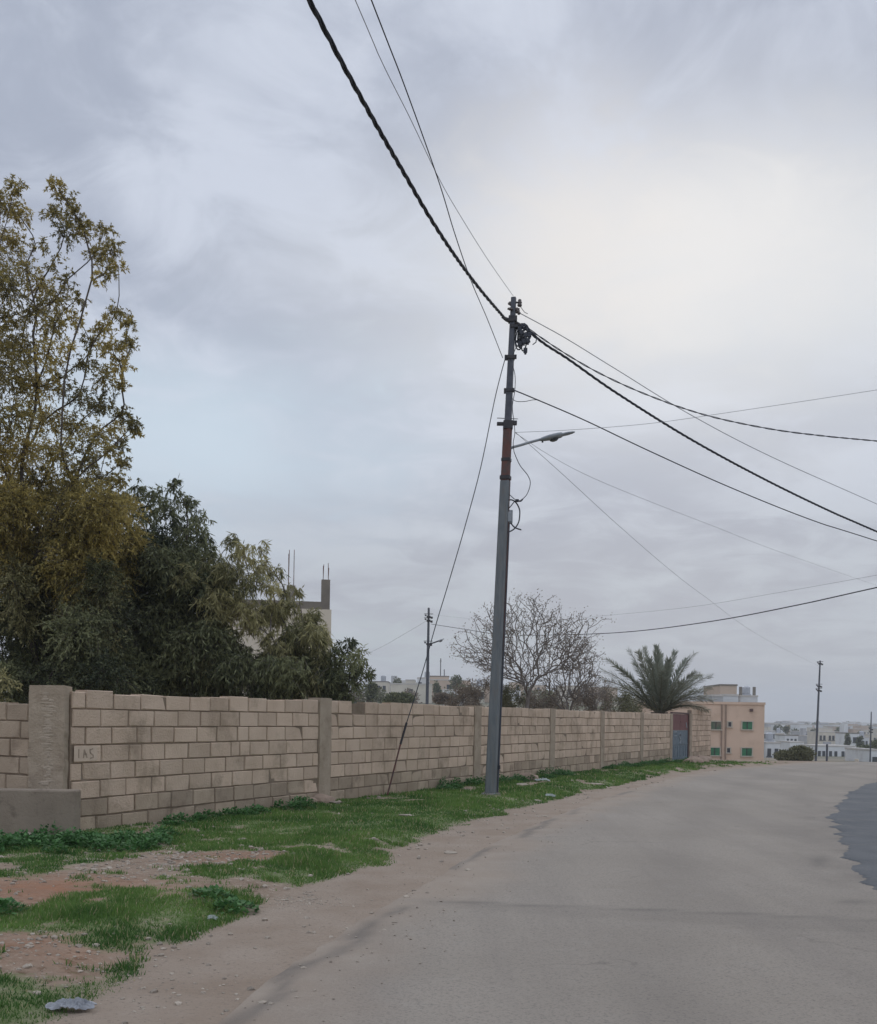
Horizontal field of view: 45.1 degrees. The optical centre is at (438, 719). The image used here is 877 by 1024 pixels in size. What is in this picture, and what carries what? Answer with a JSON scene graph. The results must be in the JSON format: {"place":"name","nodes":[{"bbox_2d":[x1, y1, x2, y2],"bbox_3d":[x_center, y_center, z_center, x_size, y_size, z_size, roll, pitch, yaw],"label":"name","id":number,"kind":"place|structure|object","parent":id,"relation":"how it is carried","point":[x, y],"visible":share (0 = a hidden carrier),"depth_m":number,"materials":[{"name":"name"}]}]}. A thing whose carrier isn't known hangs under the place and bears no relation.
{"place":"outdoors","nodes":[
{"label":"outdoors","id":0,"kind":"place"},
{"bbox_2d":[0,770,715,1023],"bbox_3d":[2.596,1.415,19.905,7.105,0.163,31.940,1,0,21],"label":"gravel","id":1,"kind":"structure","parent":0,"point":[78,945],"depth_m":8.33,"materials":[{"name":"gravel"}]},
{"bbox_2d":[0,691,862,1023],"bbox_3d":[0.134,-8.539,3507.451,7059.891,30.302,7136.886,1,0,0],"label":"ground","id":2,"kind":"structure","parent":0,"point":[270,957],"depth_m":7.35,"materials":[{"name":"soil"}]},
{"bbox_2d":[0,661,23,701],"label":"leafy shrub","id":3,"kind":"object","parent":2,"relation":"on","point":[3,676],"visible":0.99,"depth_m":13.80,"materials":[{"name":"green plant"}]},
{"bbox_2d":[0,702,28,788],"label":"block wall","id":4,"kind":"structure","parent":2,"relation":"on","point":[14,736],"depth_m":12.31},
{"bbox_2d":[0,788,80,836],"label":"concrete slab","id":5,"kind":"structure","parent":2,"relation":"on","point":[30,810],"depth_m":11.36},
{"bbox_2d":[27,685,71,788],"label":"concrete pier","id":6,"kind":"structure","parent":2,"relation":"on","point":[48,733],"depth_m":11.87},
{"bbox_2d":[45,997,96,1009],"bbox_3d":[-1.757,1.354,5.051,0.230,0.052,0.120,1,0,-6],"label":"plastic bag","id":7,"kind":"object","parent":2,"relation":"on","point":[79,1003],"visible":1,"depth_m":5.02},
{"bbox_2d":[0,174,161,703],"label":"acacia tree","id":8,"kind":"object","parent":2,"relation":"on","point":[69,580],"visible":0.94,"depth_m":16.42,"materials":[{"name":"green plant"}]},
{"bbox_2d":[0,473,248,703],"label":"eucalyptus tree","id":9,"kind":"object","parent":2,"relation":"on","point":[179,646],"visible":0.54,"depth_m":17.80,"materials":[{"name":"green plant"}]},
{"bbox_2d":[183,531,350,700],"bbox_3d":[-2.904,-0.999,18.210,3.084,4.676,2.269,1,0,0],"label":"willow leaved tree","id":10,"kind":"object","parent":2,"relation":"on","point":[288,665],"visible":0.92,"depth_m":17.73,"materials":[{"name":"green plant"}]},
{"bbox_2d":[229,550,330,699],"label":"unfinished building","id":11,"kind":"structure","parent":2,"relation":"on","point":[324,604],"depth_m":44.88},
{"bbox_2d":[314,794,334,802],"bbox_3d":[-1.797,1.281,16.569,0.318,0.241,0.304,1,0,39],"label":"rock","id":12,"kind":"object","parent":2,"relation":"on","point":[323,798],"visible":0.48,"depth_m":16.48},
{"bbox_2d":[0,757,688,915],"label":"weeds","id":13,"kind":"object","parent":2,"relation":"on","point":[102,841],"visible":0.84,"depth_m":10.90,"materials":[{"name":"plant"}]},
{"bbox_2d":[319,636,376,703],"bbox_3d":[-1.514,-0.040,17.883,1.177,2.824,0.905,1,0,41],"label":"olive tree","id":14,"kind":"object","parent":2,"relation":"on","point":[355,670],"visible":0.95,"depth_m":17.77,"materials":[{"name":"green plant"}]},
{"bbox_2d":[346,689,364,703],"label":"round tree","id":15,"kind":"object","parent":2,"relation":"on","point":[355,695],"visible":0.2,"depth_m":158.86,"materials":[{"name":"green plant"}]},
{"bbox_2d":[354,682,385,702],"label":"round tree","id":16,"kind":"object","parent":2,"relation":"on","point":[375,700],"visible":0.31,"depth_m":121.88,"materials":[{"name":"green plant"}]},
{"bbox_2d":[68,690,672,829],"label":"block wall","id":17,"kind":"structure","parent":2,"relation":"on","point":[136,758],"depth_m":16.08,"materials":[{"name":"concrete"}]},
{"bbox_2d":[365,682,378,701],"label":"round tree","id":18,"kind":"object","parent":2,"relation":"on","point":[371,695],"visible":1,"depth_m":119.68,"materials":[{"name":"green plant"}]},
{"bbox_2d":[369,675,389,695],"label":"house","id":19,"kind":"structure","parent":2,"relation":"on","point":[383,683],"depth_m":255.00,"materials":[{"name":"beige concrete"}]},
{"bbox_2d":[376,689,386,703],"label":"round tree","id":20,"kind":"object","parent":2,"relation":"on","point":[380,690],"visible":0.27,"depth_m":189.71,"materials":[{"name":"green plant"}]},
{"bbox_2d":[0,759,787,1023],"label":"grass","id":21,"kind":"structure","parent":2,"relation":"on","point":[84,913],"depth_m":10.36,"materials":[{"name":"plant"}]},
{"bbox_2d":[393,677,401,682],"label":"round tree","id":22,"kind":"object","parent":2,"relation":"on","point":[396,680],"visible":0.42,"depth_m":269.64,"materials":[{"name":"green plant"}]},
{"bbox_2d":[382,691,415,703],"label":"long hedge","id":23,"kind":"object","parent":2,"relation":"on","point":[399,697],"visible":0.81,"depth_m":89.35,"materials":[{"name":"green plant"}]},
{"bbox_2d":[405,679,415,682],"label":"house","id":24,"kind":"structure","parent":2,"relation":"on","point":[410,681],"depth_m":250.00,"materials":[{"name":"beige concrete"}]},
{"bbox_2d":[390,683,431,702],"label":"house","id":25,"kind":"structure","parent":2,"relation":"on","point":[401,687],"depth_m":206.52,"materials":[{"name":"beige concrete"}]},
{"bbox_2d":[402,688,422,703],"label":"round tree","id":26,"kind":"object","parent":2,"relation":"on","point":[414,692],"visible":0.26,"depth_m":141.75,"materials":[{"name":"green plant"}]},
{"bbox_2d":[417,672,429,683],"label":"house","id":27,"kind":"structure","parent":2,"relation":"on","point":[423,680],"depth_m":242.00,"materials":[{"name":"beige concrete"}]},
{"bbox_2d":[424,608,443,703],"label":"utility pole","id":28,"kind":"object","parent":2,"relation":"on","point":[428,617],"visible":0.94,"depth_m":69.92,"materials":[{"name":"grey metal"}]},
{"bbox_2d":[431,575,875,620],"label":"thin wire","id":29,"kind":"object","parent":28,"relation":"attached to","point":[707,604],"visible":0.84,"depth_m":37.08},
{"bbox_2d":[432,680,441,696],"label":"round tree","id":30,"kind":"object","parent":2,"relation":"on","point":[437,689],"visible":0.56,"depth_m":199.72,"materials":[{"name":"green plant"}]},
{"bbox_2d":[430,658,448,678],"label":"house","id":31,"kind":"structure","parent":2,"relation":"on","point":[439,677],"depth_m":232.00,"materials":[{"name":"beige concrete"}]},
{"bbox_2d":[432,692,455,705],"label":"round bush","id":32,"kind":"object","parent":2,"relation":"on","point":[442,696],"visible":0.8,"depth_m":79.53,"materials":[{"name":"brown plant"}]},
{"bbox_2d":[429,679,470,700],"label":"house","id":33,"kind":"structure","parent":2,"relation":"on","point":[445,683],"depth_m":224.76,"materials":[{"name":"beige concrete"}]},
{"bbox_2d":[444,851,456,853],"bbox_3d":[0.129,1.416,11.242,0.149,0.040,0.105,1,0,0],"label":"rock","id":34,"kind":"object","parent":2,"relation":"on","point":[450,852],"visible":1,"depth_m":11.21,"materials":[{"name":"stone"}]},
{"bbox_2d":[442,689,461,705],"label":"house","id":35,"kind":"structure","parent":2,"relation":"on","point":[443,690],"depth_m":190.00,"materials":[{"name":"white concrete"}]},
{"bbox_2d":[448,675,462,688],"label":"round tree","id":36,"kind":"object","parent":2,"relation":"on","point":[457,678],"visible":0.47,"depth_m":209.94,"materials":[{"name":"green plant"}]},
{"bbox_2d":[440,673,489,706],"bbox_3d":[0.824,0.030,29.958,1.664,2.741,2.326,1,0,0],"label":"dry shrub","id":37,"kind":"object","parent":2,"relation":"on","point":[474,695],"visible":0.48,"depth_m":29.67,"materials":[{"name":"brown plant"}]},
{"bbox_2d":[469,679,484,702],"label":"house","id":38,"kind":"structure","parent":2,"relation":"on","point":[481,687],"depth_m":215.00,"materials":[{"name":"white concrete"}]},
{"bbox_2d":[464,686,489,701],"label":"house","id":39,"kind":"structure","parent":2,"relation":"on","point":[487,694],"depth_m":222.92,"materials":[{"name":"beige concrete"}]},
{"bbox_2d":[506,690,520,700],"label":"house","id":40,"kind":"structure","parent":2,"relation":"on","point":[515,693],"depth_m":240.00,"materials":[{"name":"white concrete"}]},
{"bbox_2d":[509,682,523,696],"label":"house","id":41,"kind":"structure","parent":2,"relation":"on","point":[513,683],"depth_m":334.88,"materials":[{"name":"white concrete"}]},
{"bbox_2d":[502,681,531,707],"bbox_3d":[2.112,0.102,31.009,1.319,2.628,2.403,1,0,0],"label":"dry shrub","id":42,"kind":"object","parent":2,"relation":"on","point":[506,699],"visible":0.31,"depth_m":30.52,"materials":[{"name":"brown plant"}]},
{"bbox_2d":[514,772,538,780],"bbox_3d":[1.983,1.321,23.946,0.585,0.274,0.412,1,0,0],"label":"rock","id":43,"kind":"object","parent":2,"relation":"on","point":[527,774],"visible":0.43,"depth_m":23.80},
{"bbox_2d":[481,297,574,794],"bbox_3d":[1.607,-3.077,19.096,1.660,9.117,0.488,1,0,0],"label":"utility pole","id":44,"kind":"object","parent":2,"relation":"on","point":[505,513],"visible":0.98,"depth_m":19.03,"materials":[{"name":"metal"}]},
{"bbox_2d":[307,0,504,318],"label":"overhead cable","id":45,"kind":"object","parent":44,"relation":"attached to","point":[325,31],"visible":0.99,"depth_m":10.98,"materials":[{"name":"rubber"}]},
{"bbox_2d":[355,0,511,293],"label":"thin wire","id":46,"kind":"object","parent":44,"relation":"attached to","point":[418,135],"visible":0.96,"depth_m":11.70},
{"bbox_2d":[371,0,502,357],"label":"thin wire","id":47,"kind":"object","parent":44,"relation":"attached to","point":[430,158],"visible":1,"depth_m":11.61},
{"bbox_2d":[387,357,505,794],"bbox_3d":[0.146,-2.574,18.714,2.151,7.999,0.041,1,0,-20],"label":"guy wire","id":48,"kind":"object","parent":44,"relation":"attached to","point":[404,730],"visible":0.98,"depth_m":18.65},
{"bbox_2d":[432,587,876,635],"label":"overhead cable","id":49,"kind":"object","parent":44,"relation":"attached to","point":[714,620],"visible":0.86,"depth_m":34.82,"materials":[{"name":"rubber"}]},
{"bbox_2d":[516,433,811,662],"bbox_3d":[17.840,-4.663,57.186,0.010,0.847,82.477,1,0,23],"label":"thin wire","id":50,"kind":"object","parent":44,"relation":"attached to","point":[633,538],"visible":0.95,"depth_m":26.64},
{"bbox_2d":[515,390,874,432],"bbox_3d":[9.161,-5.754,16.993,16.094,1.389,0.008,1,0,15],"label":"thin wire","id":51,"kind":"object","parent":44,"relation":"attached to","point":[700,416],"visible":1,"depth_m":18.23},
{"bbox_2d":[515,390,876,540],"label":"service wire","id":52,"kind":"object","parent":44,"relation":"attached to","point":[685,467],"visible":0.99,"depth_m":21.77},
{"bbox_2d":[517,434,876,585],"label":"thin wire","id":53,"kind":"object","parent":44,"relation":"attached to","point":[672,510],"visible":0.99,"depth_m":25.64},
{"bbox_2d":[521,314,875,503],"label":"thin wire","id":54,"kind":"object","parent":44,"relation":"attached to","point":[681,409],"visible":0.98,"depth_m":22.85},
{"bbox_2d":[524,326,876,441],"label":"overhead cable","id":55,"kind":"object","parent":44,"relation":"attached to","point":[545,340],"visible":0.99,"depth_m":20.36,"materials":[{"name":"rubber"}]},
{"bbox_2d":[525,330,876,532],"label":"overhead cable","id":56,"kind":"object","parent":44,"relation":"attached to","point":[642,409],"visible":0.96,"depth_m":22.39,"materials":[{"name":"rubber"}]},
{"bbox_2d":[442,589,614,707],"bbox_3d":[2.538,-1.155,29.813,4.904,5.142,4.490,1,0,0],"label":"leafless tree","id":57,"kind":"object","parent":2,"relation":"on","point":[522,682],"visible":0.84,"depth_m":29.74,"materials":[{"name":"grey plant"}]},
{"bbox_2d":[530,685,545,690],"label":"house","id":58,"kind":"structure","parent":2,"relation":"on","point":[537,687],"depth_m":398.51,"materials":[{"name":"white concrete"}]},
{"bbox_2d":[532,689,547,704],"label":"round tree","id":59,"kind":"object","parent":2,"relation":"on","point":[540,694],"visible":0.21,"depth_m":161.47,"materials":[{"name":"green plant"}]},
{"bbox_2d":[519,686,570,709],"bbox_3d":[3.357,0.136,32.976,1.936,2.613,2.170,1,0,0],"label":"dry shrub","id":60,"kind":"object","parent":2,"relation":"on","point":[533,704],"visible":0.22,"depth_m":32.95,"materials":[{"name":"brown plant"}]},
{"bbox_2d":[535,688,563,708],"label":"round tree","id":61,"kind":"object","parent":2,"relation":"on","point":[548,698],"visible":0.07,"depth_m":118.66,"materials":[{"name":"green plant"}]},
{"bbox_2d":[557,685,579,699],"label":"house","id":62,"kind":"structure","parent":2,"relation":"on","point":[573,686],"depth_m":270.77,"materials":[{"name":"white concrete"}]},
{"bbox_2d":[537,631,604,709],"bbox_3d":[4.052,-0.697,32.020,2.192,4.318,2.112,1,0,0],"label":"leafless tree","id":63,"kind":"object","parent":2,"relation":"on","point":[572,695],"visible":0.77,"depth_m":31.92,"materials":[{"name":"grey plant"}]},
{"bbox_2d":[570,677,615,711],"bbox_3d":[5.099,-0.007,35.056,1.599,2.969,2.232,1,0,8],"label":"dry shrub","id":64,"kind":"object","parent":2,"relation":"on","point":[589,702],"visible":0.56,"depth_m":34.71,"materials":[{"name":"brown plant"}]},
{"bbox_2d":[590,687,617,698],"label":"house","id":65,"kind":"structure","parent":2,"relation":"on","point":[608,692],"depth_m":315.17,"materials":[{"name":"white concrete"}]},
{"bbox_2d":[601,686,645,712],"bbox_3d":[6.471,0.146,37.080,1.833,2.718,2.391,1,0,29],"label":"dry shrub","id":66,"kind":"object","parent":2,"relation":"on","point":[627,705],"visible":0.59,"depth_m":36.77,"materials":[{"name":"green plant"}]},
{"bbox_2d":[600,643,716,713],"bbox_3d":[8.726,-0.730,41.916,5.084,4.663,4.052,1,0,0],"label":"palm tree","id":67,"kind":"object","parent":2,"relation":"on","point":[660,695],"visible":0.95,"depth_m":41.64,"materials":[{"name":"green plant"}]},
{"bbox_2d":[690,757,703,762],"bbox_3d":[8.815,1.444,36.051,0.521,0.363,0.370,1,0,0],"label":"rubble stone","id":68,"kind":"object","parent":2,"relation":"on","point":[696,759],"visible":0.57,"depth_m":35.94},
{"bbox_2d":[686,710,710,756],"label":"block wall","id":69,"kind":"structure","parent":2,"relation":"on","point":[699,732],"depth_m":41.89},
{"bbox_2d":[670,712,688,759],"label":"metal gate","id":70,"kind":"structure","parent":69,"relation":"attached to","point":[680,749],"depth_m":39.18,"materials":[{"name":"metal"}]},
{"bbox_2d":[638,701,765,759],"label":"apartment building","id":71,"kind":"structure","parent":2,"relation":"on","point":[737,730],"depth_m":100.00,"materials":[{"name":"paint"}]},
{"bbox_2d":[710,747,720,756],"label":"window","id":72,"kind":"structure","parent":71,"relation":"in","point":[715,751],"depth_m":99.98,"materials":[{"name":"green glass"}]},
{"bbox_2d":[711,721,722,730],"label":"window","id":73,"kind":"structure","parent":71,"relation":"in","point":[715,725],"depth_m":99.98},
{"bbox_2d":[726,747,731,753],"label":"window","id":74,"kind":"structure","parent":71,"relation":"in","point":[728,749],"depth_m":99.90,"materials":[{"name":"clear glass"}]},
{"bbox_2d":[727,721,732,727],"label":"window","id":75,"kind":"structure","parent":71,"relation":"in","point":[729,723],"depth_m":99.90,"materials":[{"name":"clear glass"}]},
{"bbox_2d":[740,747,753,756],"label":"window","id":76,"kind":"structure","parent":71,"relation":"in","point":[745,751],"depth_m":99.98,"materials":[{"name":"green glass"}]},
{"bbox_2d":[741,721,753,730],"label":"window","id":77,"kind":"structure","parent":71,"relation":"in","point":[745,725],"depth_m":99.98,"materials":[{"name":"green glass"}]},
{"bbox_2d":[738,686,757,701],"bbox_3d":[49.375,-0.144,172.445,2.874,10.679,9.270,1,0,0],"label":"water tank","id":78,"kind":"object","parent":71,"relation":"on","point":[745,695],"depth_m":168.57,"materials":[{"name":"plastic"}]},
{"bbox_2d":[699,756,708,761],"bbox_3d":[9.409,1.447,37.685,0.424,0.326,0.344,1,0,37],"label":"rubble stone","id":79,"kind":"object","parent":2,"relation":"on","point":[704,758],"visible":0.4,"depth_m":37.61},
{"bbox_2d":[697,694,723,701],"bbox_3d":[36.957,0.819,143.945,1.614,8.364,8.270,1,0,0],"label":"house","id":80,"kind":"structure","parent":2,"relation":"on","point":[719,698],"depth_m":140.00,"materials":[{"name":"white concrete"}]},
{"bbox_2d":[703,684,737,694],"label":"house","id":81,"kind":"structure","parent":2,"relation":"on","point":[724,688],"depth_m":160.00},
{"bbox_2d":[717,694,738,701],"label":"house","id":82,"kind":"structure","parent":2,"relation":"on","point":[730,697],"depth_m":143.00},
{"bbox_2d":[764,730,774,741],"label":"house","id":83,"kind":"structure","parent":2,"relation":"on","point":[769,731],"depth_m":330.00,"materials":[{"name":"paint"}]},
{"bbox_2d":[764,733,780,757],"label":"house","id":84,"kind":"structure","parent":2,"relation":"on","point":[771,746],"depth_m":178.00,"materials":[{"name":"paint"}]},
{"bbox_2d":[773,724,782,732],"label":"round tree","id":85,"kind":"object","parent":2,"relation":"on","point":[775,727],"visible":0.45,"depth_m":379.74,"materials":[{"name":"green plant"}]},
{"bbox_2d":[771,724,786,732],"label":"house","id":86,"kind":"structure","parent":2,"relation":"on","point":[772,725],"depth_m":469.94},
{"bbox_2d":[782,725,790,734],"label":"round tree","id":87,"kind":"object","parent":2,"relation":"on","point":[786,728],"visible":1,"depth_m":379.61,"materials":[{"name":"green plant"}]},
{"bbox_2d":[775,734,798,741],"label":"house","id":88,"kind":"structure","parent":2,"relation":"on","point":[781,737],"depth_m":300.00,"materials":[{"name":"paint"}]},
{"bbox_2d":[776,741,803,749],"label":"house","id":89,"kind":"structure","parent":2,"relation":"on","point":[784,745],"depth_m":226.02,"materials":[{"name":"paint"}]},
{"bbox_2d":[772,745,816,760],"bbox_3d":[20.903,2.127,62.091,2.512,1.380,2.531,1,0,27],"label":"round bush","id":90,"kind":"object","parent":2,"relation":"on","point":[799,753],"visible":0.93,"depth_m":61.48,"materials":[{"name":"green plant"}]},
{"bbox_2d":[791,731,806,734],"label":"house","id":91,"kind":"structure","parent":2,"relation":"on","point":[795,732],"depth_m":423.54,"materials":[{"name":"white concrete"}]},
{"bbox_2d":[790,724,811,733],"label":"house","id":92,"kind":"structure","parent":2,"relation":"on","point":[797,726],"depth_m":471.48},
{"bbox_2d":[798,728,806,743],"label":"house","id":93,"kind":"structure","parent":2,"relation":"on","point":[802,736],"depth_m":333.90,"materials":[{"name":"white concrete"}]},
{"bbox_2d":[815,661,822,760],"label":"utility pole","id":94,"kind":"object","parent":2,"relation":"on","point":[819,691],"visible":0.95,"depth_m":95.93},
{"bbox_2d":[807,727,832,730],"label":"house","id":95,"kind":"structure","parent":2,"relation":"on","point":[820,729],"depth_m":449.95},
{"bbox_2d":[807,731,834,744],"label":"house","id":96,"kind":"structure","parent":2,"relation":"on","point":[826,736],"depth_m":290.00,"materials":[{"name":"white concrete"}]},
{"bbox_2d":[823,742,830,760],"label":"post","id":97,"kind":"object","parent":2,"relation":"on","point":[826,743],"visible":0.78,"depth_m":69.94,"materials":[{"name":"metal"}]},
{"bbox_2d":[800,744,855,756],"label":"house","id":98,"kind":"structure","parent":2,"relation":"on","point":[837,750],"depth_m":205.00,"materials":[{"name":"paint"}]},
{"bbox_2d":[835,724,859,745],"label":"house","id":99,"kind":"structure","parent":2,"relation":"on","point":[840,735],"depth_m":265.95,"materials":[{"name":"paint"}]},
{"bbox_2d":[844,733,851,744],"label":"cypress tree","id":100,"kind":"object","parent":2,"relation":"on","point":[848,740],"visible":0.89,"depth_m":254.66,"materials":[{"name":"green plant"}]},
{"bbox_2d":[848,729,862,732],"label":"house","id":101,"kind":"structure","parent":2,"relation":"on","point":[853,730],"depth_m":457.67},
{"bbox_2d":[856,735,863,747],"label":"cypress tree","id":102,"kind":"object","parent":2,"relation":"on","point":[859,742],"visible":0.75,"depth_m":239.71,"materials":[{"name":"green plant"}]},
{"bbox_2d":[845,747,876,761],"bbox_3d":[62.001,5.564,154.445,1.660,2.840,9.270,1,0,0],"label":"house","id":103,"kind":"structure","parent":2,"relation":"on","point":[854,753],"depth_m":153.24,"materials":[{"name":"paint"}]},
{"bbox_2d":[853,725,868,729],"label":"house","id":104,"kind":"structure","parent":2,"relation":"on","point":[864,727],"depth_m":504.12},
{"bbox_2d":[859,731,869,744],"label":"house","id":105,"kind":"structure","parent":2,"relation":"on","point":[866,740],"depth_m":285.00,"materials":[{"name":"paint"}]},
{"bbox_2d":[857,744,871,748],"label":"round tree","id":106,"kind":"object","parent":2,"relation":"on","point":[865,746],"visible":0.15,"depth_m":159.72,"materials":[{"name":"green plant"}]},
{"bbox_2d":[864,734,876,744],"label":"house","id":107,"kind":"structure","parent":2,"relation":"on","point":[873,736],"depth_m":310.00,"materials":[{"name":"paint"}]},
{"bbox_2d":[869,712,872,761],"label":"utility pole","id":108,"kind":"object","parent":2,"relation":"on","point":[870,731],"visible":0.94,"depth_m":139.93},
{"bbox_2d":[869,739,876,748],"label":"round tree","id":109,"kind":"object","parent":2,"relation":"on","point":[873,745],"visible":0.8,"depth_m":169.65,"materials":[{"name":"green plant"}]},
{"bbox_2d":[0,0,876,723],"label":"sky","id":110,"kind":"structure","parent":0,"point":[683,193],"materials":[{"name":"grey"}]},
{"bbox_2d":[218,762,876,1023],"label":"road","id":111,"kind":"structure","parent":0,"point":[744,895],"depth_m":7.28,"materials":[{"name":"asphalt"}]},
{"bbox_2d":[825,782,876,889],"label":"road patch","id":112,"kind":"object","parent":111,"relation":"on","point":[855,816],"visible":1,"depth_m":14.57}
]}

